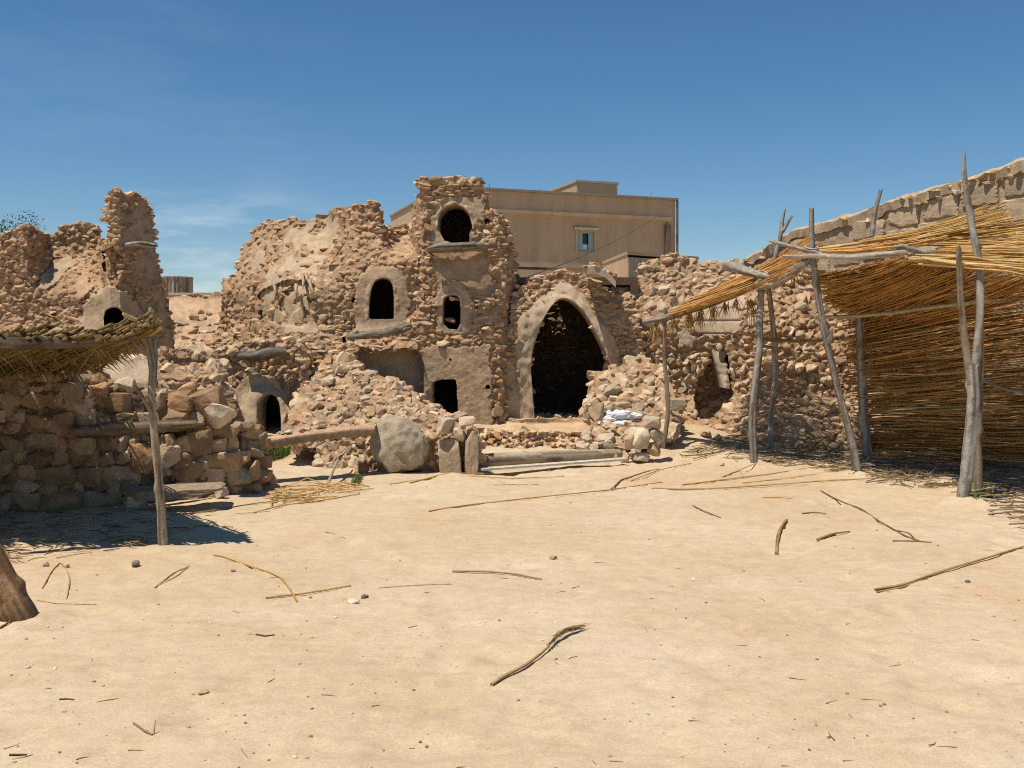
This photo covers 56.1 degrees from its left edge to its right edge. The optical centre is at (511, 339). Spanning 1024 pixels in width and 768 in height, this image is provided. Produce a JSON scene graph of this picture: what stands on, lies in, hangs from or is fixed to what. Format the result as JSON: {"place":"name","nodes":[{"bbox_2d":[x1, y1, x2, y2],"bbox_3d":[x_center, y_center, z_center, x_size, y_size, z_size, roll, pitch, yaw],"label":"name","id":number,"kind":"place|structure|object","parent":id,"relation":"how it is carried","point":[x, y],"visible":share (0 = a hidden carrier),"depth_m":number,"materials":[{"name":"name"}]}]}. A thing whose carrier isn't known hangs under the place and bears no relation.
{"place":"outdoors","nodes":[
{"label":"outdoors","id":0,"kind":"place"},
{"bbox_2d":[263,446,291,460],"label":"grass","id":1,"kind":"structure","parent":0,"point":[282,452],"depth_m":12.75,"materials":[{"name":"green plant"}]},
{"bbox_2d":[0,409,1023,767],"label":"ground","id":2,"kind":"structure","parent":0,"point":[148,665],"depth_m":5.40,"materials":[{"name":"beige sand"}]},
{"bbox_2d":[0,544,37,621],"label":"log","id":3,"kind":"object","parent":2,"relation":"on","point":[16,603],"visible":0.93,"depth_m":5.38,"materials":[{"name":"brown wood"}]},
{"bbox_2d":[0,211,45,244],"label":"olive tree","id":4,"kind":"object","parent":2,"relation":"on","point":[3,221],"visible":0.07,"depth_m":23.01,"materials":[{"name":"green plant"}]},
{"bbox_2d":[41,562,69,598],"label":"cane","id":5,"kind":"object","parent":2,"relation":"on","point":[51,572],"visible":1,"depth_m":6.46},
{"bbox_2d":[37,600,95,604],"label":"cane","id":6,"kind":"object","parent":2,"relation":"on","point":[63,603],"visible":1,"depth_m":5.86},
{"bbox_2d":[0,305,167,545],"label":"palm shelter","id":7,"kind":"object","parent":2,"relation":"on","point":[25,350],"visible":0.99,"depth_m":7.34,"materials":[{"name":"brown wood"}]},
{"bbox_2d":[0,187,175,355],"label":"ruined tower","id":8,"kind":"structure","parent":2,"relation":"on","point":[77,274],"depth_m":15.39,"materials":[{"name":"stone"}]},
{"bbox_2d":[0,508,213,560],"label":"straw litter","id":9,"kind":"object","parent":2,"relation":"on","point":[131,542],"visible":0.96,"depth_m":7.80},
{"bbox_2d":[132,560,139,566],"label":"stone","id":10,"kind":"object","parent":2,"relation":"on","point":[135,563],"visible":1,"depth_m":6.72,"materials":[{"name":"stone"}]},
{"bbox_2d":[0,369,279,517],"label":"stone wall","id":11,"kind":"structure","parent":2,"relation":"on","point":[71,442],"depth_m":9.27,"materials":[{"name":"stone"}]},
{"bbox_2d":[132,720,155,734],"bbox_3d":[-1.514,1.579,3.945,0.171,0.052,0.032,0,0,38],"label":"twig","id":12,"kind":"object","parent":2,"relation":"on","point":[141,728],"visible":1,"depth_m":3.91,"materials":[{"name":"brown wood"}]},
{"bbox_2d":[87,342,237,399],"bbox_3d":[-4.726,0.792,12.568,2.384,1.518,0.955,0,0,0],"label":"stone stub","id":13,"kind":"object","parent":2,"relation":"on","point":[188,366],"visible":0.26,"depth_m":12.33,"materials":[{"name":"stone"}]},
{"bbox_2d":[154,566,189,587],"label":"cane","id":14,"kind":"object","parent":2,"relation":"on","point":[166,578],"visible":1,"depth_m":6.45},
{"bbox_2d":[122,482,228,510],"bbox_3d":[-3.209,1.497,9.183,0.941,0.240,0.545,0,0,-12],"label":"slab bench","id":15,"kind":"object","parent":2,"relation":"on","point":[135,496],"visible":0.93,"depth_m":8.96,"materials":[{"name":"beige stone"}]},
{"bbox_2d":[162,276,193,292],"bbox_3d":[-8.716,-1.108,25.000,0.813,1.017,0.813,0,0,0],"label":"water tank","id":16,"kind":"object","parent":2,"relation":"on","point":[179,284],"visible":0.49,"depth_m":24.67,"materials":[{"name":"brown metal"}]},
{"bbox_2d":[167,293,211,297],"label":"parapet wall","id":17,"kind":"structure","parent":2,"relation":"on","point":[170,295],"depth_m":22.95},
{"bbox_2d":[167,291,223,351],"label":"earth bank","id":18,"kind":"structure","parent":2,"relation":"on","point":[195,317],"depth_m":21.00,"materials":[{"name":"beige soil"}]},
{"bbox_2d":[198,689,208,694],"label":"stone","id":19,"kind":"object","parent":2,"relation":"on","point":[203,691],"visible":1,"depth_m":4.34,"materials":[{"name":"stone"}]},
{"bbox_2d":[188,523,232,526],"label":"cane","id":20,"kind":"object","parent":2,"relation":"on","point":[209,526],"visible":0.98,"depth_m":8.28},
{"bbox_2d":[171,500,277,515],"bbox_3d":[-2.696,1.606,9.136,0.054,0.027,1.125,0,0,45],"label":"cane","id":21,"kind":"object","parent":2,"relation":"on","point":[220,508],"visible":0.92,"depth_m":9.05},
{"bbox_2d":[205,511,268,515],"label":"cane","id":22,"kind":"object","parent":2,"relation":"on","point":[240,513],"visible":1,"depth_m":8.89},
{"bbox_2d":[213,554,297,601],"bbox_3d":[-1.691,1.592,6.493,0.160,0.028,1.515,0,0,-36],"label":"cane","id":23,"kind":"object","parent":2,"relation":"on","point":[270,572],"visible":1,"depth_m":6.66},
{"bbox_2d":[216,336,315,430],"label":"storehouse","id":24,"kind":"structure","parent":2,"relation":"on","point":[261,370],"depth_m":13.72,"materials":[{"name":"stone"}]},
{"bbox_2d":[252,493,359,512],"bbox_3d":[-2.017,1.607,9.448,0.096,0.026,1.324,0,0,40],"label":"cane","id":25,"kind":"object","parent":2,"relation":"on","point":[301,503],"visible":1,"depth_m":9.38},
{"bbox_2d":[265,585,350,597],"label":"cane","id":26,"kind":"object","parent":2,"relation":"on","point":[274,596],"visible":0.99,"depth_m":6.04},
{"bbox_2d":[209,200,419,409],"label":"vaulted storehouse","id":27,"kind":"structure","parent":2,"relation":"on","point":[336,280],"depth_m":15.21,"materials":[{"name":"stone"}]},
{"bbox_2d":[272,488,361,503],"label":"cane","id":28,"kind":"object","parent":2,"relation":"on","point":[325,490],"visible":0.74,"depth_m":10.10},
{"bbox_2d":[262,478,373,506],"bbox_3d":[-2.063,1.547,10.012,0.836,0.151,1.628,0,0,28],"label":"straw pile","id":29,"kind":"object","parent":2,"relation":"on","point":[296,496],"visible":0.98,"depth_m":9.92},
{"bbox_2d":[290,437,362,468],"bbox_3d":[-2.377,1.482,12.303,1.073,0.546,0.872,0,0,0],"label":"rubble pile","id":30,"kind":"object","parent":2,"relation":"on","point":[327,455],"depth_m":12.11,"materials":[{"name":"stone"}]},
{"bbox_2d":[327,450,346,482],"bbox_3d":[-2.012,1.485,11.174,0.086,0.268,1.154,0,0,0],"label":"stick","id":31,"kind":"object","parent":2,"relation":"on","point":[334,467],"visible":0.88,"depth_m":10.77,"materials":[{"name":"grey wood"}]},
{"bbox_2d":[347,599,359,603],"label":"stone","id":32,"kind":"object","parent":2,"relation":"on","point":[352,601],"visible":1,"depth_m":5.83,"materials":[{"name":"stone"}]},
{"bbox_2d":[348,474,362,483],"bbox_3d":[-1.724,1.551,10.743,0.199,0.101,0.412,0,0,7],"label":"grass tuft","id":33,"kind":"object","parent":2,"relation":"on","point":[358,477],"visible":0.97,"depth_m":10.64,"materials":[{"name":"green plant"}]},
{"bbox_2d":[358,463,368,473],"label":"stone","id":34,"kind":"object","parent":2,"relation":"on","point":[363,468],"visible":0.85,"depth_m":11.35,"materials":[{"name":"stone"}]},
{"bbox_2d":[281,351,480,448],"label":"rubble slope","id":35,"kind":"structure","parent":2,"relation":"on","point":[342,388],"depth_m":13.18,"materials":[{"name":"stone"}]},
{"bbox_2d":[358,348,423,392],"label":"plastered wall","id":36,"kind":"structure","parent":2,"relation":"on","point":[402,365],"depth_m":14.85,"materials":[{"name":"paint"}]},
{"bbox_2d":[369,414,430,473],"bbox_3d":[-1.330,1.256,11.398,0.732,0.737,0.490,0,0,0],"label":"boulder","id":37,"kind":"object","parent":2,"relation":"on","point":[399,444],"visible":0.95,"depth_m":11.22,"materials":[{"name":"stone"}]},
{"bbox_2d":[266,424,376,449],"bbox_3d":[-2.273,1.119,10.976,1.690,0.273,0.284,0,0,-29],"label":"palm trunk beam","id":38,"kind":"object","parent":37,"relation":"on","point":[322,432],"visible":0.87,"depth_m":10.90,"materials":[{"name":"brown wood"}]},
{"bbox_2d":[379,583,450,587],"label":"cane","id":39,"kind":"object","parent":2,"relation":"on","point":[411,585],"visible":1,"depth_m":6.23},
{"bbox_2d":[354,408,486,472],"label":"boulder wall","id":40,"kind":"structure","parent":2,"relation":"on","point":[426,420],"depth_m":11.65,"materials":[{"name":"stone"}]},
{"bbox_2d":[437,438,461,472],"bbox_3d":[-0.738,1.403,11.420,0.294,0.467,0.261,0,0,0],"label":"standing slab","id":41,"kind":"object","parent":2,"relation":"on","point":[449,455],"depth_m":11.30,"materials":[{"name":"stone"}]},
{"bbox_2d":[436,416,455,435],"bbox_3d":[-0.803,1.025,11.373,0.188,0.223,0.260,0,0,34],"label":"stone","id":42,"kind":"object","parent":41,"relation":"on","point":[445,425],"visible":1,"depth_m":11.32,"materials":[{"name":"stone"}]},
{"bbox_2d":[452,427,465,440],"bbox_3d":[-0.628,1.125,11.383,0.169,0.163,0.209,0,0,0],"label":"stone","id":43,"kind":"object","parent":41,"relation":"on","point":[458,433],"visible":1,"depth_m":11.33,"materials":[{"name":"stone"}]},
{"bbox_2d":[458,416,475,425],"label":"stone","id":44,"kind":"object","parent":43,"relation":"on","point":[467,421],"visible":1,"depth_m":11.33,"materials":[{"name":"stone"}]},
{"bbox_2d":[401,175,521,424],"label":"storehouse tower","id":45,"kind":"structure","parent":2,"relation":"on","point":[460,237],"depth_m":14.66,"materials":[{"name":"stone"}]},
{"bbox_2d":[464,429,478,474],"bbox_3d":[-0.482,1.339,11.402,0.174,0.555,0.297,0,0,-5],"label":"standing slab","id":46,"kind":"object","parent":2,"relation":"on","point":[471,449],"depth_m":11.27,"materials":[{"name":"stone"}]},
{"bbox_2d":[389,475,564,484],"bbox_3d":[-0.406,1.579,10.912,2.040,0.033,0.279,0,0,-18],"label":"cane","id":47,"kind":"object","parent":2,"relation":"on","point":[481,476],"visible":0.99,"depth_m":11.00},
{"bbox_2d":[409,470,549,482],"bbox_3d":[-0.370,1.571,11.159,1.922,0.081,0.150,0,0,-34],"label":"cane","id":48,"kind":"object","parent":2,"relation":"on","point":[468,473],"visible":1,"depth_m":11.14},
{"bbox_2d":[452,570,541,579],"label":"cane","id":49,"kind":"object","parent":2,"relation":"on","point":[495,572],"visible":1,"depth_m":6.54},
{"bbox_2d":[3,562,1014,767],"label":"twig bits","id":50,"kind":"object","parent":2,"relation":"on","point":[554,661],"visible":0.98,"depth_m":4.24,"materials":[{"name":"brown wood"}]},
{"bbox_2d":[500,484,538,484],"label":"cane","id":51,"kind":"object","parent":2,"relation":"on","point":[518,484],"visible":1,"depth_m":10.50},
{"bbox_2d":[389,180,678,276],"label":"modern house","id":52,"kind":"structure","parent":2,"relation":"on","point":[562,224],"depth_m":42.16,"materials":[{"name":"beige paint"}]},
{"bbox_2d":[574,227,598,253],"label":"window","id":53,"kind":"structure","parent":52,"relation":"in","point":[583,242],"depth_m":42.27,"materials":[{"name":"teal glass"}]},
{"bbox_2d":[527,206,670,276],"bbox_3d":[3.728,-3.710,32.740,0.025,4.690,22.602,0,0,18],"label":"power cable","id":54,"kind":"object","parent":52,"relation":"attached to","point":[594,250],"visible":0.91,"depth_m":28.46,"materials":[{"name":"black rubber"}]},
{"bbox_2d":[480,413,593,448],"bbox_3d":[0.335,1.460,14.711,2.024,0.594,1.818,0,0,0],"label":"earth step","id":55,"kind":"object","parent":2,"relation":"on","point":[523,433],"visible":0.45,"depth_m":14.23,"materials":[{"name":"stone"}]},
{"bbox_2d":[487,262,648,418],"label":"arched storehouse","id":56,"kind":"structure","parent":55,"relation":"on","point":[565,329],"depth_m":14.95,"materials":[{"name":"stone"}]},
{"bbox_2d":[490,623,590,685],"bbox_3d":[0.144,1.583,4.918,0.106,0.048,1.068,0,0,30],"label":"plumed reed","id":57,"kind":"object","parent":2,"relation":"on","point":[553,640],"visible":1,"depth_m":4.90,"materials":[{"name":"brown plant"}]},
{"bbox_2d":[428,482,661,511],"bbox_3d":[0.502,1.584,9.767,3.159,0.058,0.133,0,0,-39],"label":"cane","id":58,"kind":"object","parent":2,"relation":"on","point":[533,497],"visible":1,"depth_m":9.43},
{"bbox_2d":[479,449,621,466],"bbox_3d":[0.504,1.516,12.375,1.995,0.198,0.182,0,0,-23],"label":"log","id":59,"kind":"object","parent":2,"relation":"on","point":[512,458],"visible":0.84,"depth_m":12.26,"materials":[{"name":"brown wood"}]},
{"bbox_2d":[479,457,627,470],"bbox_3d":[0.532,1.525,11.739,1.994,0.038,0.130,0,0,-26],"label":"plank","id":60,"kind":"object","parent":2,"relation":"on","point":[550,464],"visible":1,"depth_m":11.68,"materials":[{"name":"brown wood"}]},
{"bbox_2d":[576,441,599,449],"bbox_3d":[1.042,1.469,13.214,0.339,0.144,0.271,0,0,0],"label":"stone","id":61,"kind":"object","parent":2,"relation":"on","point":[580,445],"visible":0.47,"depth_m":13.12,"materials":[{"name":"stone"}]},
{"bbox_2d":[621,452,629,462],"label":"stone","id":62,"kind":"object","parent":2,"relation":"on","point":[625,455],"visible":0.7,"depth_m":12.41,"materials":[{"name":"stone"}]},
{"bbox_2d":[624,434,633,449],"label":"stone","id":63,"kind":"object","parent":62,"relation":"on","point":[628,440],"visible":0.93,"depth_m":12.37,"materials":[{"name":"stone"}]},
{"bbox_2d":[627,427,650,449],"bbox_3d":[1.630,1.286,12.438,0.249,0.292,0.245,0,0,-26],"label":"stone","id":64,"kind":"object","parent":63,"relation":"on","point":[642,437],"visible":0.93,"depth_m":12.36,"materials":[{"name":"stone"}]},
{"bbox_2d":[579,354,686,457],"bbox_3d":[1.704,0.899,13.845,1.559,1.353,2.410,0,0,0],"label":"rubble heap","id":65,"kind":"object","parent":2,"relation":"on","point":[635,383],"visible":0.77,"depth_m":13.66,"materials":[{"name":"stone"}]},
{"bbox_2d":[602,409,643,425],"bbox_3d":[1.516,1.106,13.438,0.651,0.261,0.338,0,0,0],"label":"white sack","id":66,"kind":"object","parent":65,"relation":"on","point":[618,417],"visible":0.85,"depth_m":13.34,"materials":[{"name":"fabric"}]},
{"bbox_2d":[611,469,657,488],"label":"cane","id":67,"kind":"object","parent":2,"relation":"on","point":[631,476],"visible":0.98,"depth_m":11.12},
{"bbox_2d":[631,452,649,461],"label":"stone","id":68,"kind":"object","parent":2,"relation":"on","point":[642,457],"visible":1,"depth_m":12.38,"materials":[{"name":"stone"}]},
{"bbox_2d":[602,251,698,276],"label":"annex house","id":69,"kind":"structure","parent":2,"relation":"on","point":[624,264],"depth_m":24.48,"materials":[{"name":"paint"}]},
{"bbox_2d":[647,442,660,456],"bbox_3d":[1.845,1.429,12.451,0.170,0.192,0.150,0,0,40],"label":"stone","id":70,"kind":"object","parent":2,"relation":"on","point":[653,449],"visible":1,"depth_m":12.41,"materials":[{"name":"stone"}]},
{"bbox_2d":[649,428,664,441],"bbox_3d":[1.862,1.242,12.454,0.204,0.191,0.155,0,0,-37],"label":"stone","id":71,"kind":"object","parent":70,"relation":"on","point":[657,435],"visible":1,"depth_m":12.39,"materials":[{"name":"stone"}]},
{"bbox_2d":[642,416,660,428],"bbox_3d":[1.832,1.080,12.434,0.261,0.164,0.201,0,0,-20],"label":"stone","id":72,"kind":"object","parent":71,"relation":"on","point":[652,422],"visible":1,"depth_m":12.38,"materials":[{"name":"stone"}]},
{"bbox_2d":[630,463,690,480],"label":"cane","id":73,"kind":"object","parent":2,"relation":"on","point":[657,470],"visible":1,"depth_m":11.46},
{"bbox_2d":[700,431,711,437],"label":"stone","id":74,"kind":"object","parent":2,"relation":"on","point":[706,434],"visible":1,"depth_m":13.55,"materials":[{"name":"stone"}]},
{"bbox_2d":[692,505,720,517],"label":"cane","id":75,"kind":"object","parent":2,"relation":"on","point":[705,511],"visible":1,"depth_m":8.79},
{"bbox_2d":[691,444,742,455],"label":"cane","id":76,"kind":"object","parent":2,"relation":"on","point":[709,453],"visible":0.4,"depth_m":12.85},
{"bbox_2d":[712,433,721,440],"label":"stone","id":77,"kind":"object","parent":2,"relation":"on","point":[717,436],"visible":0.91,"depth_m":13.55,"materials":[{"name":"stone"}]},
{"bbox_2d":[721,459,778,476],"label":"cane","id":78,"kind":"object","parent":2,"relation":"on","point":[742,468],"visible":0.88,"depth_m":11.63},
{"bbox_2d":[601,252,902,450],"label":"rubble wall","id":79,"kind":"structure","parent":2,"relation":"on","point":[710,374],"depth_m":14.50,"materials":[{"name":"stone"}]},
{"bbox_2d":[682,465,825,484],"bbox_3d":[2.931,1.599,11.320,2.514,0.039,0.077,0,0,-35],"label":"cane","id":80,"kind":"object","parent":2,"relation":"on","point":[740,477],"visible":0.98,"depth_m":11.04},
{"bbox_2d":[762,497,791,498],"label":"cane","id":81,"kind":"object","parent":2,"relation":"on","point":[777,497],"visible":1,"depth_m":9.62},
{"bbox_2d":[775,519,787,554],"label":"cane","id":82,"kind":"object","parent":2,"relation":"on","point":[778,536],"visible":1,"depth_m":7.61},
{"bbox_2d":[742,471,838,482],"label":"cane","id":83,"kind":"object","parent":2,"relation":"on","point":[781,478],"visible":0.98,"depth_m":10.98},
{"bbox_2d":[651,473,949,489],"bbox_3d":[3.424,1.591,10.761,4.024,0.032,0.240,0,0,-19],"label":"cane","id":84,"kind":"object","parent":2,"relation":"on","point":[761,485],"visible":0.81,"depth_m":10.41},
{"bbox_2d":[802,512,825,513],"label":"cane","id":85,"kind":"object","parent":2,"relation":"on","point":[812,512],"visible":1,"depth_m":8.76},
{"bbox_2d":[642,152,1023,497],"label":"reed shelter","id":86,"kind":"object","parent":2,"relation":"on","point":[909,304],"visible":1,"depth_m":11.59,"materials":[{"name":"brown wood"}]},
{"bbox_2d":[816,531,849,540],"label":"cane","id":87,"kind":"object","parent":2,"relation":"on","point":[825,536],"visible":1,"depth_m":7.71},
{"bbox_2d":[679,434,1023,528],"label":"reed litter","id":88,"kind":"object","parent":2,"relation":"on","point":[992,480],"visible":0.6,"depth_m":11.71,"materials":[{"name":"beige plant"}]},
{"bbox_2d":[820,490,931,542],"bbox_3d":[3.139,1.591,8.792,0.298,0.024,2.561,0,0,0],"label":"branch","id":89,"kind":"object","parent":2,"relation":"on","point":[914,540],"visible":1,"depth_m":8.00,"materials":[{"name":"brown wood"}]},
{"bbox_2d":[738,157,1023,468],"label":"block wall","id":90,"kind":"structure","parent":2,"relation":"on","point":[934,204],"depth_m":13.17,"materials":[{"name":"stone"}]},
{"bbox_2d":[874,546,1023,592],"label":"cane","id":91,"kind":"object","parent":2,"relation":"on","point":[897,586],"visible":1,"depth_m":6.40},
{"bbox_2d":[970,483,995,499],"bbox_3d":[4.679,1.522,9.560,0.236,0.131,0.850,0,0,41],"label":"grass tuft","id":92,"kind":"object","parent":2,"relation":"on","point":[972,495],"visible":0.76,"depth_m":9.50,"materials":[{"name":"green plant"}]},
{"bbox_2d":[0,0,1023,292],"label":"sky","id":93,"kind":"structure","parent":0,"point":[229,117],"materials":[{"name":"blue"}]}
]}

